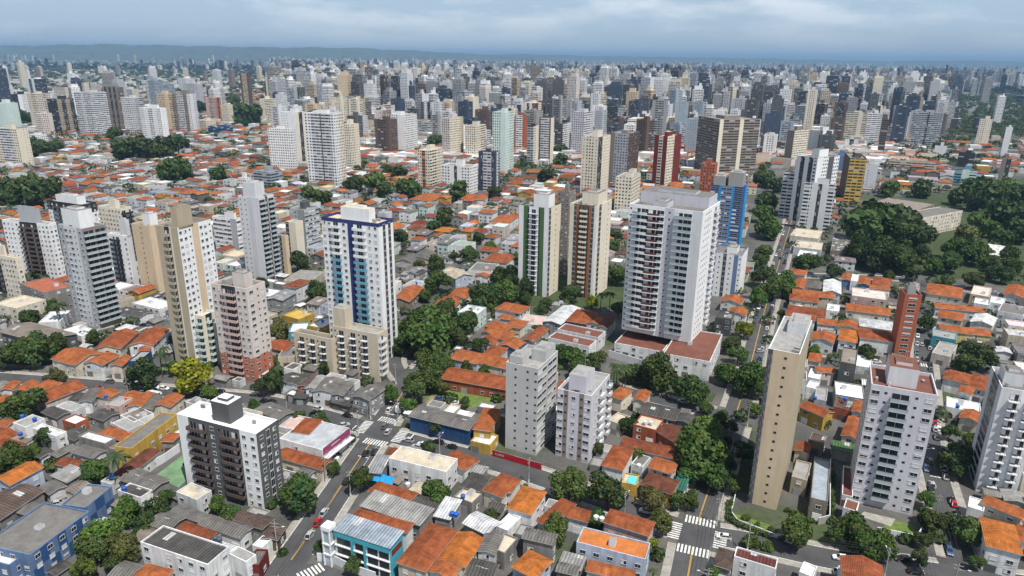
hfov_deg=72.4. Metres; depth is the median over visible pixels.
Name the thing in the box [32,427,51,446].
broadleaf tree
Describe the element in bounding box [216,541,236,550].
yard shed
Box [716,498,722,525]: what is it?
utility pole
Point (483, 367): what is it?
broadleaf tree
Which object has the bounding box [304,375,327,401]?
workshop
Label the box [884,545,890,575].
utility pole
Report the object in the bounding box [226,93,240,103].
broadleaf tree
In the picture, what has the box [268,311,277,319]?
building
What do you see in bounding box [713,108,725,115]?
tower block
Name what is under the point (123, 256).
apartment tower
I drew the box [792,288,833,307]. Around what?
house
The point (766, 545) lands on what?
bush
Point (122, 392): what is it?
house
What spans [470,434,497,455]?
building
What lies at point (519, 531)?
yard shed
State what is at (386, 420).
crosswalk
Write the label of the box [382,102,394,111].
tower block
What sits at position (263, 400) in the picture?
parked car
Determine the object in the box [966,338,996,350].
workshop
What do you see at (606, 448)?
yard shed
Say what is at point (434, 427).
broadleaf tree
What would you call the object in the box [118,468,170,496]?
workshop
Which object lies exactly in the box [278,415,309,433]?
building
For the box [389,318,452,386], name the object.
tree lined street
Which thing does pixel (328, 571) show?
street
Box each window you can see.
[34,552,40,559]
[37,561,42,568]
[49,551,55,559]
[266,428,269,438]
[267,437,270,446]
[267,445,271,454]
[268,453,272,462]
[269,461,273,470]
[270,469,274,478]
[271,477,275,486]
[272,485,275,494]
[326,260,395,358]
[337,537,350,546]
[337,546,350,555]
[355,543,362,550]
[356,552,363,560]
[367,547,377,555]
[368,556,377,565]
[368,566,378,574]
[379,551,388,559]
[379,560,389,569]
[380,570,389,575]
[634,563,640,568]
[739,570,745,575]
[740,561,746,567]
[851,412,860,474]
[853,487,860,491]
[854,478,862,482]
[856,470,864,474]
[858,461,865,466]
[859,452,867,457]
[861,444,869,448]
[863,435,870,439]
[864,426,872,430]
[866,417,874,421]
[868,408,876,412]
[870,399,877,403]
[871,389,879,394]
[902,506,909,511]
[903,498,911,502]
[905,489,913,494]
[907,481,915,485]
[909,472,917,476]
[911,463,919,468]
[913,454,921,459]
[915,445,923,450]
[917,436,925,441]
[919,427,927,432]
[921,418,929,422]
[923,408,931,413]
[925,399,934,404]
[969,465,974,481]
[971,458,976,473]
[973,448,978,465]
[975,440,980,457]
[977,432,982,449]
[979,424,984,442]
[981,416,986,434]
[983,408,988,425]
[985,400,991,417]
[987,392,993,408]
[989,383,995,399]
[989,555,996,560]
[991,375,997,390]
[1003,569,1011,574]
[1005,560,1013,565]
[1007,515,1013,521]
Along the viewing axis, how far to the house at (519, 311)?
361.69 m
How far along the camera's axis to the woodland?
846.70 m
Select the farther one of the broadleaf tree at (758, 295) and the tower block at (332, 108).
the tower block at (332, 108)
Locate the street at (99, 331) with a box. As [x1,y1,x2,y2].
[0,325,135,345]
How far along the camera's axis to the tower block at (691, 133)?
975.57 m
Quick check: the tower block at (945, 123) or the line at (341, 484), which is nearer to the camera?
the line at (341, 484)
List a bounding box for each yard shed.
[0,319,6,328]
[0,380,8,391]
[0,416,15,419]
[37,314,45,323]
[44,560,72,575]
[48,444,76,466]
[63,480,90,498]
[72,322,87,326]
[79,343,92,349]
[109,441,120,451]
[110,496,128,517]
[114,324,137,330]
[134,527,156,549]
[143,294,161,298]
[145,316,164,326]
[154,291,165,299]
[157,344,174,360]
[169,487,182,506]
[185,396,209,407]
[213,374,233,387]
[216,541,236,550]
[232,377,245,387]
[247,506,270,516]
[267,279,277,287]
[270,308,283,317]
[273,281,287,289]
[275,273,289,281]
[283,470,294,483]
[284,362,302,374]
[294,302,305,309]
[296,467,315,478]
[303,364,320,374]
[312,262,319,269]
[314,315,326,320]
[326,372,346,380]
[344,369,358,379]
[346,378,359,390]
[389,475,404,487]
[400,271,408,279]
[403,410,411,420]
[415,269,425,278]
[426,400,445,410]
[444,404,459,413]
[453,346,462,352]
[457,409,474,417]
[477,402,496,413]
[486,312,490,320]
[486,501,505,520]
[500,412,504,423]
[514,523,533,547]
[544,498,557,512]
[551,300,567,311]
[559,551,586,575]
[589,456,603,472]
[596,444,611,458]
[620,409,632,418]
[681,408,691,413]
[741,292,750,301]
[821,328,834,333]
[821,354,829,364]
[837,304,845,312]
[843,289,851,297]
[861,379,866,391]
[874,350,880,359]
[886,302,896,307]
[981,487,1001,499]
[994,328,1002,337]
[994,346,1012,360]
[997,359,1012,366]
[999,488,1023,508]
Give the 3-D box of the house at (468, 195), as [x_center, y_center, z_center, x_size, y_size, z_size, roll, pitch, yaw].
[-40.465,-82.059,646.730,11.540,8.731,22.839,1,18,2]
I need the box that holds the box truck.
[395,403,403,413]
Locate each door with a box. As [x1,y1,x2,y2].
[114,374,120,378]
[252,533,258,540]
[288,396,293,402]
[296,399,302,404]
[325,400,330,405]
[457,475,461,482]
[461,387,466,393]
[461,505,466,513]
[472,446,478,452]
[496,560,501,569]
[572,525,580,533]
[610,428,615,434]
[792,488,801,495]
[800,416,807,424]
[806,393,812,399]
[810,448,818,455]
[811,512,821,520]
[820,380,827,384]
[837,414,844,420]
[837,454,845,461]
[936,360,942,365]
[943,386,951,392]
[962,425,970,432]
[971,396,979,402]
[983,564,996,573]
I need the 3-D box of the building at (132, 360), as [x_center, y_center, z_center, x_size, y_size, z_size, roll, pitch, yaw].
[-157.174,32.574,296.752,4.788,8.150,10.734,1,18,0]
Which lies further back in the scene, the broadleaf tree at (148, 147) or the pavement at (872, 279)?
the broadleaf tree at (148, 147)
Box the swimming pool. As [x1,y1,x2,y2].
[627,475,636,483]
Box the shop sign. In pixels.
[323,428,349,454]
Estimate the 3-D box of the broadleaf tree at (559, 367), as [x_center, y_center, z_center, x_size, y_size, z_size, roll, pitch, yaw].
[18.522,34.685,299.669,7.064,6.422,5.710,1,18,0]
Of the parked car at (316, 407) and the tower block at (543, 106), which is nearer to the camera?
the parked car at (316, 407)
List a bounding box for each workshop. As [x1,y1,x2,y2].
[0,322,78,358]
[0,483,44,531]
[16,501,40,518]
[34,447,53,464]
[39,479,67,502]
[40,405,70,426]
[67,427,93,445]
[70,444,107,460]
[89,408,119,428]
[107,560,143,575]
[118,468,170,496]
[118,483,152,510]
[119,307,153,324]
[120,407,153,423]
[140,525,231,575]
[149,511,186,528]
[164,310,169,323]
[169,504,209,523]
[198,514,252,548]
[226,509,255,525]
[252,549,269,575]
[255,402,294,427]
[260,523,286,550]
[267,290,296,313]
[280,372,307,393]
[296,373,317,391]
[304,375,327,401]
[311,376,343,405]
[330,380,354,401]
[352,384,386,415]
[408,405,476,445]
[408,482,426,495]
[413,494,440,520]
[461,511,501,536]
[464,558,499,575]
[477,533,503,562]
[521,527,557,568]
[542,305,580,333]
[555,561,580,575]
[638,402,681,424]
[675,412,694,431]
[714,310,734,336]
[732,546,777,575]
[800,371,806,399]
[808,432,826,455]
[829,234,850,261]
[832,399,852,421]
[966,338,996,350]
[998,328,1023,348]
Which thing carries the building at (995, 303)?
on the ground at (752, 241)
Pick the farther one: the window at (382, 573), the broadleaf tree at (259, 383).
the broadleaf tree at (259, 383)
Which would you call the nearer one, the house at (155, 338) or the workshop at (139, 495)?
the workshop at (139, 495)
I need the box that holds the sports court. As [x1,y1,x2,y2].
[157,456,186,486]
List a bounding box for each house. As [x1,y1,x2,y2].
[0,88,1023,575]
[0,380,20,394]
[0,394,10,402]
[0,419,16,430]
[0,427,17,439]
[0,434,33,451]
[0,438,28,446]
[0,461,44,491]
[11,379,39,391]
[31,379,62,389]
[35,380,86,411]
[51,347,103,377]
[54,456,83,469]
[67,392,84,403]
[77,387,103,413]
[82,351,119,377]
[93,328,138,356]
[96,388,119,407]
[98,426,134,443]
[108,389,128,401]
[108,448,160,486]
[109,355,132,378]
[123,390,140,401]
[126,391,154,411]
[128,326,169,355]
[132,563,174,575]
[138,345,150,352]
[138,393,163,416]
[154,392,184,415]
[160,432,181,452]
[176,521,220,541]
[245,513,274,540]
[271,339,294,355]
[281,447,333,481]
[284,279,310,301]
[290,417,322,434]
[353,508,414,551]
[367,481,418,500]
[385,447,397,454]
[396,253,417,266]
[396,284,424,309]
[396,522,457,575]
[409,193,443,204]
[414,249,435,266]
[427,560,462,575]
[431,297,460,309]
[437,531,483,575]
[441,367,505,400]
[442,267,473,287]
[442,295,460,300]
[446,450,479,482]
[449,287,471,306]
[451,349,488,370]
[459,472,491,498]
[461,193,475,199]
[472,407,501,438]
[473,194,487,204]
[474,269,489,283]
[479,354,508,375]
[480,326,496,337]
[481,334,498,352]
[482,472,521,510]
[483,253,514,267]
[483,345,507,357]
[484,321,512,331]
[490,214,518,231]
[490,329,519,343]
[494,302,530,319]
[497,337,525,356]
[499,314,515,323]
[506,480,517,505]
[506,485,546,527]
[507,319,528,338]
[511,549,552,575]
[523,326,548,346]
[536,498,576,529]
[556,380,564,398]
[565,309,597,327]
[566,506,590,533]
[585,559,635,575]
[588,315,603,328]
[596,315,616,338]
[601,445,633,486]
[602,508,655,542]
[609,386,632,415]
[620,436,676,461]
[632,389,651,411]
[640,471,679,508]
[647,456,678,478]
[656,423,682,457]
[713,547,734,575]
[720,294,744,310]
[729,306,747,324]
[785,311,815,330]
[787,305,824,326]
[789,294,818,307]
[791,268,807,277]
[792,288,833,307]
[793,441,811,462]
[794,277,807,289]
[798,401,834,430]
[805,280,822,290]
[807,352,822,370]
[810,330,835,354]
[814,366,834,385]
[816,318,837,332]
[823,279,840,303]
[837,319,859,336]
[837,328,858,353]
[840,425,857,443]
[841,272,851,290]
[844,303,890,320]
[845,416,858,426]
[851,400,862,417]
[856,327,894,356]
[858,276,870,288]
[859,317,892,332]
[869,284,890,297]
[871,276,891,285]
[924,283,962,304]
[930,302,985,319]
[936,324,991,342]
[937,309,964,325]
[941,369,971,394]
[950,369,972,375]
[956,385,975,400]
[957,408,979,432]
[969,373,988,403]
[970,313,997,332]
[976,516,1023,575]
[980,495,1023,526]
[1003,284,1023,303]
[1016,524,1023,556]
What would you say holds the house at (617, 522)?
on the ground at (752, 241)
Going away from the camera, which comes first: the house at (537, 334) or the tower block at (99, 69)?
the house at (537, 334)
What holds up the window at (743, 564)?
in the building at (746, 562)
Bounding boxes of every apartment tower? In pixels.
[0,243,25,297]
[2,205,66,278]
[46,187,99,254]
[58,198,121,328]
[98,195,136,260]
[107,211,139,284]
[131,206,164,291]
[155,192,217,362]
[177,388,283,508]
[194,309,220,366]
[211,260,272,381]
[212,210,243,250]
[238,173,282,279]
[278,234,291,273]
[285,215,305,254]
[290,197,320,251]
[293,328,337,373]
[321,203,397,358]
[332,300,388,381]
[505,340,557,455]
[518,191,560,296]
[555,356,612,462]
[557,183,575,275]
[567,188,611,297]
[621,186,720,342]
[710,169,747,244]
[710,243,747,296]
[747,312,811,509]
[850,349,937,514]
[891,279,921,356]
[968,357,1023,492]
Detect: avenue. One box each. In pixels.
[264,334,466,575]
[670,219,796,575]
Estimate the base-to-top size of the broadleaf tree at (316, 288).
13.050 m
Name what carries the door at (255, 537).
in the house at (260, 523)
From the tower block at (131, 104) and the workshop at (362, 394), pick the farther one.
the tower block at (131, 104)
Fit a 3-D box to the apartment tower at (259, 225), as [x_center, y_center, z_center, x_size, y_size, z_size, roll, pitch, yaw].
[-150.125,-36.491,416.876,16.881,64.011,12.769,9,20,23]
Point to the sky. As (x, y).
(875, 30)
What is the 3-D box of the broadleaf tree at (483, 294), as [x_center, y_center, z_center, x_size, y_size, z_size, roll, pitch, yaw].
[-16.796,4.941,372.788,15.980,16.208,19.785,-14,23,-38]
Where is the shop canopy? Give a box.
[324,436,354,458]
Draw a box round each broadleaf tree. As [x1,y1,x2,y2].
[0,172,54,206]
[0,176,13,203]
[0,336,25,366]
[0,345,14,369]
[0,387,47,420]
[0,439,33,474]
[18,309,39,322]
[19,109,31,123]
[20,330,56,366]
[26,442,41,460]
[30,137,51,155]
[31,144,38,156]
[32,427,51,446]
[36,174,62,197]
[41,369,68,380]
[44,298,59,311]
[47,331,68,355]
[48,139,65,151]
[68,557,97,575]
[72,534,110,563]
[78,467,96,482]
[78,516,123,539]
[79,459,110,482]
[85,329,98,344]
[102,554,122,568]
[104,126,123,138]
[105,531,141,560]
[108,138,132,159]
[110,493,140,526]
[118,135,146,157]
[123,357,159,389]
[130,136,162,157]
[130,510,155,533]
[138,496,170,515]
[153,135,177,157]
[155,154,192,182]
[157,489,175,500]
[166,361,177,375]
[167,133,189,153]
[170,164,192,179]
[170,356,213,393]
[197,100,205,111]
[199,384,217,399]
[208,165,227,179]
[208,494,225,512]
[219,504,240,520]
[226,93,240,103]
[231,101,262,126]
[232,102,236,116]
[247,398,259,409]
[250,378,265,391]
[256,277,269,287]
[262,371,283,391]
[264,365,283,386]
[270,317,288,339]
[277,482,287,498]
[280,471,317,512]
[290,250,308,270]
[291,410,305,417]
[300,185,314,199]
[305,279,326,298]
[309,189,332,204]
[313,538,322,552]
[316,414,330,422]
[318,360,329,373]
[327,460,340,476]
[341,174,362,191]
[343,554,361,575]
[346,466,373,491]
[362,171,388,188]
[376,179,394,198]
[381,164,393,172]
[384,383,398,403]
[390,165,407,176]
[392,334,410,355]
[393,178,417,198]
[393,229,408,242]
[398,308,418,334]
[398,397,417,410]
[402,379,426,398]
[403,373,415,385]
[404,303,452,353]
[411,367,443,392]
[413,259,425,266]
[414,343,433,357]
[416,353,447,370]
[418,353,448,374]
[419,289,431,302]
[422,479,450,502]
[424,269,453,293]
[426,134,441,144]
[427,220,440,229]
[427,254,444,270]
[428,422,441,430]
[432,297,458,317]
[433,349,450,367]
[435,207,453,225]
[437,382,450,395]
[447,180,467,200]
[447,320,464,338]
[448,251,460,262]
[448,329,470,348]
[448,355,455,367]
[452,310,478,333]
[459,245,478,261]
[459,396,469,409]
[461,359,472,369]
[468,282,500,306]
[468,338,488,351]
[473,232,485,244]
[478,363,490,372]
[483,508,497,519]
[484,240,496,246]
[486,201,496,205]
[486,303,494,313]
[487,186,501,198]
[488,266,507,282]
[492,279,519,301]
[504,264,519,284]
[511,252,517,260]
[517,277,534,297]
[520,291,531,304]
[531,324,541,329]
[533,303,548,314]
[537,169,557,181]
[539,297,552,307]
[541,510,568,545]
[548,470,587,501]
[552,152,568,164]
[553,144,568,151]
[556,343,571,363]
[557,363,562,370]
[558,347,587,363]
[559,285,582,302]
[568,360,585,372]
[585,350,606,369]
[585,470,628,510]
[586,295,598,309]
[587,507,604,529]
[592,442,603,454]
[607,264,624,285]
[609,238,619,250]
[610,229,622,239]
[610,301,622,316]
[618,416,638,434]
[625,363,642,383]
[625,366,645,384]
[629,448,644,460]
[640,350,677,392]
[640,484,667,511]
[642,354,674,387]
[649,537,658,550]
[650,507,672,532]
[668,492,687,510]
[671,374,709,405]
[674,423,729,480]
[676,454,701,482]
[683,488,699,510]
[688,415,724,441]
[699,400,713,414]
[699,461,731,489]
[707,565,720,575]
[712,409,728,425]
[713,362,734,384]
[713,362,738,384]
[718,433,732,447]
[721,335,740,352]
[722,419,738,433]
[725,473,740,493]
[726,345,748,363]
[727,453,736,470]
[731,439,753,463]
[734,321,754,337]
[734,360,765,396]
[739,362,747,386]
[747,401,760,415]
[749,286,767,306]
[750,264,777,282]
[752,170,762,186]
[752,204,774,217]
[752,253,766,266]
[753,212,777,236]
[754,192,776,210]
[754,244,773,263]
[757,170,775,187]
[758,274,788,299]
[762,176,773,188]
[762,217,782,239]
[767,177,782,192]
[778,269,796,296]
[780,510,812,547]
[791,252,821,269]
[807,344,821,356]
[826,263,843,276]
[826,528,848,545]
[834,510,866,542]
[840,206,897,242]
[843,229,872,264]
[845,522,881,553]
[852,527,899,561]
[856,343,876,359]
[857,198,922,241]
[863,235,895,271]
[880,180,899,197]
[882,270,895,279]
[883,222,938,248]
[887,243,918,273]
[904,267,921,281]
[909,547,928,567]
[910,178,934,196]
[913,243,933,262]
[913,531,931,547]
[914,182,931,197]
[916,490,936,507]
[916,507,932,519]
[917,313,934,331]
[917,509,949,529]
[923,257,943,274]
[932,446,970,477]
[934,273,955,285]
[938,250,963,273]
[940,236,966,253]
[940,424,962,440]
[942,511,966,537]
[946,442,961,450]
[947,188,964,205]
[952,444,972,462]
[952,516,982,546]
[954,224,980,243]
[954,354,985,372]
[957,177,979,198]
[959,236,989,265]
[960,340,1000,370]
[961,272,985,286]
[961,432,974,445]
[962,184,994,210]
[966,210,985,227]
[967,555,987,570]
[975,175,1004,186]
[976,218,1002,237]
[976,255,1001,276]
[984,198,1022,228]
[984,247,996,256]
[987,183,1010,200]
[988,228,1017,246]
[988,265,1015,283]
[999,176,1021,185]
[999,245,1021,259]
[1000,257,1023,272]
[1006,217,1023,243]
[1008,183,1023,201]
[1017,200,1023,219]
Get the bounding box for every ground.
[0,59,1023,575]
[397,305,422,355]
[426,396,461,407]
[474,276,624,307]
[610,373,715,401]
[737,424,752,493]
[847,178,1023,285]
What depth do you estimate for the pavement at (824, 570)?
212.28 m
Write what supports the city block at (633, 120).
on the ground at (752, 241)
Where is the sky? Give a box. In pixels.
[0,0,1023,61]
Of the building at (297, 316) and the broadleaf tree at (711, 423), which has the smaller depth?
the broadleaf tree at (711, 423)
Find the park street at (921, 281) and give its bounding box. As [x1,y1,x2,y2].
[807,274,1003,297]
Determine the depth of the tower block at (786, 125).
1123.95 m
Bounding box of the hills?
[0,44,1023,68]
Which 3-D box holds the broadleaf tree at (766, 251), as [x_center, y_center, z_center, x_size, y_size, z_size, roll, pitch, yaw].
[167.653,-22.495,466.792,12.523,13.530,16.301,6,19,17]
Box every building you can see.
[0,295,46,323]
[0,502,90,575]
[0,556,22,575]
[13,414,45,435]
[19,277,73,311]
[32,423,68,450]
[38,310,71,329]
[50,464,80,487]
[55,401,86,416]
[61,483,113,520]
[62,414,89,430]
[64,325,97,344]
[78,431,115,455]
[100,476,120,494]
[105,396,132,418]
[112,415,144,432]
[114,412,178,467]
[128,351,153,365]
[132,297,167,317]
[176,482,211,513]
[229,546,256,575]
[243,408,262,415]
[252,535,272,553]
[266,288,281,297]
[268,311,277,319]
[278,348,295,366]
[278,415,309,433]
[280,421,350,459]
[282,309,314,325]
[284,270,324,282]
[286,389,296,402]
[289,322,308,341]
[292,390,308,404]
[305,296,327,315]
[308,317,329,333]
[320,302,327,315]
[320,513,404,575]
[329,397,352,412]
[352,405,367,415]
[359,489,434,539]
[368,454,390,485]
[389,446,457,489]
[395,280,403,294]
[402,279,427,289]
[433,496,461,528]
[454,488,482,514]
[458,305,485,330]
[469,262,498,282]
[469,464,488,475]
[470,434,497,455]
[496,513,520,535]
[496,533,517,569]
[522,314,546,333]
[548,332,596,360]
[557,323,604,350]
[576,527,649,575]
[607,412,629,436]
[614,330,671,359]
[621,472,638,501]
[631,455,650,478]
[632,414,662,442]
[665,331,721,380]
[676,471,690,493]
[789,228,821,241]
[789,459,810,496]
[793,240,822,255]
[797,250,816,256]
[799,561,817,575]
[804,380,819,399]
[806,368,820,385]
[807,457,829,520]
[814,386,827,407]
[825,303,839,320]
[831,439,854,462]
[832,381,863,407]
[837,347,857,383]
[840,465,852,506]
[842,498,858,516]
[849,274,858,289]
[850,287,886,307]
[855,355,872,374]
[878,197,934,209]
[917,207,962,234]
[930,328,956,348]
[930,341,956,366]
[944,396,980,421]
[965,496,984,521]
[968,285,991,304]
[973,297,989,311]
[987,244,1004,259]
[988,296,1005,313]
[995,303,1023,323]
[1010,343,1023,361]
[1011,361,1023,370]
[1018,468,1023,492]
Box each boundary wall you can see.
[155,444,179,466]
[283,469,317,482]
[317,553,375,575]
[608,350,642,365]
[731,492,795,545]
[817,459,830,524]
[877,525,923,538]
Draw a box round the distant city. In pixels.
[0,54,1023,152]
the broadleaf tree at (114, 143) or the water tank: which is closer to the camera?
the water tank
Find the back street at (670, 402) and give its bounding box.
[614,384,739,423]
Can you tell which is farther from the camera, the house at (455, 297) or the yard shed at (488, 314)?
the house at (455, 297)
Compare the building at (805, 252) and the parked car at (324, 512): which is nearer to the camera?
the parked car at (324, 512)
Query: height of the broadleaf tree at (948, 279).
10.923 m
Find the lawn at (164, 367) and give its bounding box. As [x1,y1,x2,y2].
[162,362,168,370]
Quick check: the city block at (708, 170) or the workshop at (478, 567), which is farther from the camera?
the city block at (708, 170)
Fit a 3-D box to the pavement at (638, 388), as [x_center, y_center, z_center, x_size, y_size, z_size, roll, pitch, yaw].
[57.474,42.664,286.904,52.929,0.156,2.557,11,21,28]
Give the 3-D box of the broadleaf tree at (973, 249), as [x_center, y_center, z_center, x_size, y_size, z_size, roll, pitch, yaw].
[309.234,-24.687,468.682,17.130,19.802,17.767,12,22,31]
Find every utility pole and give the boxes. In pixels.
[271,521,284,550]
[321,457,326,482]
[346,471,351,497]
[390,399,399,421]
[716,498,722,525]
[747,522,750,548]
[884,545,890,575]
[954,563,970,575]
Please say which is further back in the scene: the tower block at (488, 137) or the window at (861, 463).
the tower block at (488, 137)
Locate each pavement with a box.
[0,323,121,340]
[0,370,1023,574]
[20,384,836,575]
[269,359,416,563]
[312,333,472,555]
[388,303,474,381]
[401,293,499,368]
[610,380,717,408]
[631,397,707,416]
[660,217,786,575]
[706,221,798,575]
[806,277,996,296]
[811,273,1002,293]
[910,283,945,557]
[932,315,977,555]
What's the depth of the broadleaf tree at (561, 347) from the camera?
309.14 m
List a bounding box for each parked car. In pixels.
[51,499,62,503]
[103,379,114,383]
[158,385,169,390]
[217,388,224,393]
[255,392,265,397]
[259,398,267,402]
[267,399,277,402]
[304,530,315,539]
[312,405,323,410]
[312,517,322,526]
[319,507,329,516]
[332,455,339,459]
[338,422,349,426]
[342,412,352,417]
[342,477,348,484]
[361,449,369,456]
[370,448,378,454]
[380,423,388,429]
[384,428,391,434]
[385,407,392,412]
[402,437,413,442]
[411,443,422,448]
[433,438,443,444]
[434,396,444,400]
[445,443,457,449]
[639,507,651,514]
[659,394,670,399]
[716,532,731,540]
[832,553,845,560]
[872,359,881,363]
[895,554,910,562]
[906,566,924,575]
[922,464,929,471]
[926,457,933,463]
[927,484,934,492]
[932,426,937,431]
[933,434,939,439]
[938,445,945,451]
[942,472,949,480]
[943,538,950,546]
[944,544,953,555]
[948,496,954,503]
[951,500,957,507]
[953,510,961,515]
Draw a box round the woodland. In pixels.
[0,59,1023,560]
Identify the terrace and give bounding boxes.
[861,512,894,525]
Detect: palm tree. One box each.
[47,302,68,318]
[102,450,133,474]
[141,500,152,511]
[151,351,167,377]
[158,346,170,368]
[272,365,284,389]
[596,293,605,311]
[603,291,616,309]
[607,363,619,386]
[610,368,623,389]
[619,364,629,386]
[620,367,632,386]
[648,567,657,575]
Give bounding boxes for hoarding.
[492,449,541,469]
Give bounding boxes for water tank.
[216,536,221,542]
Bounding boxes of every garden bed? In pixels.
[734,514,769,530]
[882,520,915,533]
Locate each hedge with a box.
[724,499,772,537]
[827,470,836,515]
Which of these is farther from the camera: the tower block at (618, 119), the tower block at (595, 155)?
the tower block at (618, 119)
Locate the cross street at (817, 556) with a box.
[0,373,1023,575]
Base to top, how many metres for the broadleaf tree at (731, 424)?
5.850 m
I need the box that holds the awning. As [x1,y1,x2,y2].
[372,474,394,484]
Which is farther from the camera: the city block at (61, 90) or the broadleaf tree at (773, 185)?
the city block at (61, 90)
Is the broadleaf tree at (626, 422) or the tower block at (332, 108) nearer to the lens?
the broadleaf tree at (626, 422)
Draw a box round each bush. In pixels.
[567,466,577,472]
[741,514,750,520]
[741,534,760,548]
[761,540,774,552]
[768,526,777,533]
[777,309,784,314]
[777,535,785,540]
[784,507,791,511]
[805,517,814,522]
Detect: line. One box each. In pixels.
[5,364,1023,569]
[271,313,451,521]
[276,349,436,574]
[291,348,443,558]
[687,220,791,575]
[705,218,797,568]
[916,280,963,564]
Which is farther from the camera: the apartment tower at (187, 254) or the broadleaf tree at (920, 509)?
the apartment tower at (187, 254)
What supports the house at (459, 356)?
on the ground at (752, 241)
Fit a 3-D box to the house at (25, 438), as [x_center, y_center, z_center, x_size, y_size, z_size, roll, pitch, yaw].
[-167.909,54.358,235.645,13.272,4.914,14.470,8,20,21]
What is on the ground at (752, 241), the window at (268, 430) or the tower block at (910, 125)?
the tower block at (910, 125)
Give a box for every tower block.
[0,99,21,126]
[0,124,34,166]
[11,91,29,112]
[26,70,30,78]
[26,77,47,92]
[26,91,50,125]
[34,111,54,134]
[46,95,78,132]
[73,90,111,133]
[97,66,106,72]
[102,85,124,128]
[120,95,143,132]
[139,104,169,139]
[145,82,150,103]
[156,91,176,129]
[172,90,199,131]
[183,81,204,102]
[205,95,221,120]
[216,87,225,103]
[220,103,233,121]
[240,72,252,104]
[259,96,275,119]
[267,126,297,168]
[271,103,286,126]
[280,108,306,161]
[288,104,302,110]
[304,109,346,186]
[305,101,320,111]
[324,99,339,109]
[330,106,341,112]
[335,95,347,120]
[344,119,360,169]
[347,112,363,136]
[348,97,362,114]
[356,96,365,114]
[358,113,367,133]
[374,116,397,150]
[375,107,390,118]
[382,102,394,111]
[386,111,417,150]
[391,97,404,110]
[417,144,442,187]
[421,101,434,121]
[431,111,440,134]
[432,99,443,114]
[440,108,455,134]
[441,114,463,152]
[444,100,453,110]
[454,94,464,115]
[458,99,472,124]
[463,124,464,146]
[465,94,478,116]
[465,117,480,124]
[465,121,485,154]
[475,106,491,133]
[478,148,498,190]
[479,96,486,103]
[479,101,490,108]
[486,130,490,144]
[492,108,513,173]
[507,106,517,115]
[514,112,526,147]
[515,101,523,113]
[523,108,542,144]
[524,100,541,109]
[527,123,538,165]
[538,100,544,116]
[539,115,553,163]
[545,98,554,114]
[549,103,551,116]
[552,96,566,131]
[554,119,570,148]
[567,98,581,121]
[570,99,580,120]
[570,108,593,152]
[580,129,610,192]
[590,91,601,110]
[592,104,606,126]
[594,107,606,133]
[607,105,626,119]
[607,117,610,126]
[607,123,622,134]
[608,129,639,182]
[611,116,621,125]
[614,171,640,210]
[622,116,630,129]
[624,122,635,130]
[628,99,642,115]
[631,111,641,117]
[636,116,653,153]
[638,111,649,116]
[651,97,667,149]
[652,131,681,186]
[666,128,678,133]
[667,101,672,116]
[668,88,682,115]
[670,122,685,143]
[675,100,688,143]
[685,116,698,151]
[692,100,706,115]
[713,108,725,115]
[730,108,740,115]
[732,96,746,115]
[744,98,759,118]
[760,121,763,131]
[760,132,769,145]
[762,132,777,152]
[763,110,781,139]
[771,95,784,120]
[778,166,794,216]
[779,118,793,140]
[784,126,809,158]
[789,148,839,221]
[799,178,836,231]
[803,87,817,129]
[807,126,835,149]
[818,131,834,152]
[830,116,845,140]
[833,101,847,118]
[838,151,866,203]
[843,111,866,138]
[864,110,882,145]
[866,108,875,121]
[867,92,878,109]
[877,102,882,112]
[877,117,889,149]
[887,124,892,137]
[889,87,905,125]
[890,102,909,142]
[891,104,901,123]
[905,93,920,115]
[906,109,923,136]
[910,110,942,146]
[935,101,945,133]
[940,114,946,133]
[943,113,947,133]
[948,100,956,118]
[975,116,992,144]
[997,153,1011,179]
[1000,125,1012,156]
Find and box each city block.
[29,132,47,139]
[53,85,68,95]
[81,81,89,90]
[90,82,100,90]
[126,87,139,96]
[177,76,194,91]
[199,118,215,129]
[208,124,232,132]
[238,172,250,185]
[253,166,282,184]
[441,159,477,193]
[627,117,667,128]
[629,168,640,194]
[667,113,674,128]
[694,114,760,172]
[699,158,717,191]
[832,149,845,170]
[844,137,858,145]
[863,159,878,188]
[888,159,934,170]
[934,142,946,154]
[953,165,977,183]
[956,150,974,166]
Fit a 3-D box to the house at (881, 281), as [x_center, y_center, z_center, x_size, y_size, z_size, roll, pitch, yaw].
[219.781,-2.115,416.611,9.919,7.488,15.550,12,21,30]
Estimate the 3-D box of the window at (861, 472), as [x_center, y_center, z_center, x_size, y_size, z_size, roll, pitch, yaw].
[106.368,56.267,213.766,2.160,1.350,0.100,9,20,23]
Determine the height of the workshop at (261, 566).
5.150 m
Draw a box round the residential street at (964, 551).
[914,283,980,575]
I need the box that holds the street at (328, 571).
[279,564,352,575]
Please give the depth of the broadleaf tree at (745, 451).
233.98 m
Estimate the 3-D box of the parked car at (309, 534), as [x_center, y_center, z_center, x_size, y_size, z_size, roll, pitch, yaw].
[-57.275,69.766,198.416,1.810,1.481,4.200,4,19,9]
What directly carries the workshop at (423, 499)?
on the ground at (752, 241)
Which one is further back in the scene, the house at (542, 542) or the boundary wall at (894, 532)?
the boundary wall at (894, 532)
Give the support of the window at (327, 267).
in the apartment tower at (358, 246)
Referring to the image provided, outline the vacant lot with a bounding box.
[424,389,498,408]
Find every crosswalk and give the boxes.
[297,563,324,575]
[355,421,372,432]
[362,438,387,446]
[377,416,396,423]
[391,431,407,442]
[667,522,682,538]
[676,543,708,557]
[685,515,715,527]
[713,531,726,547]

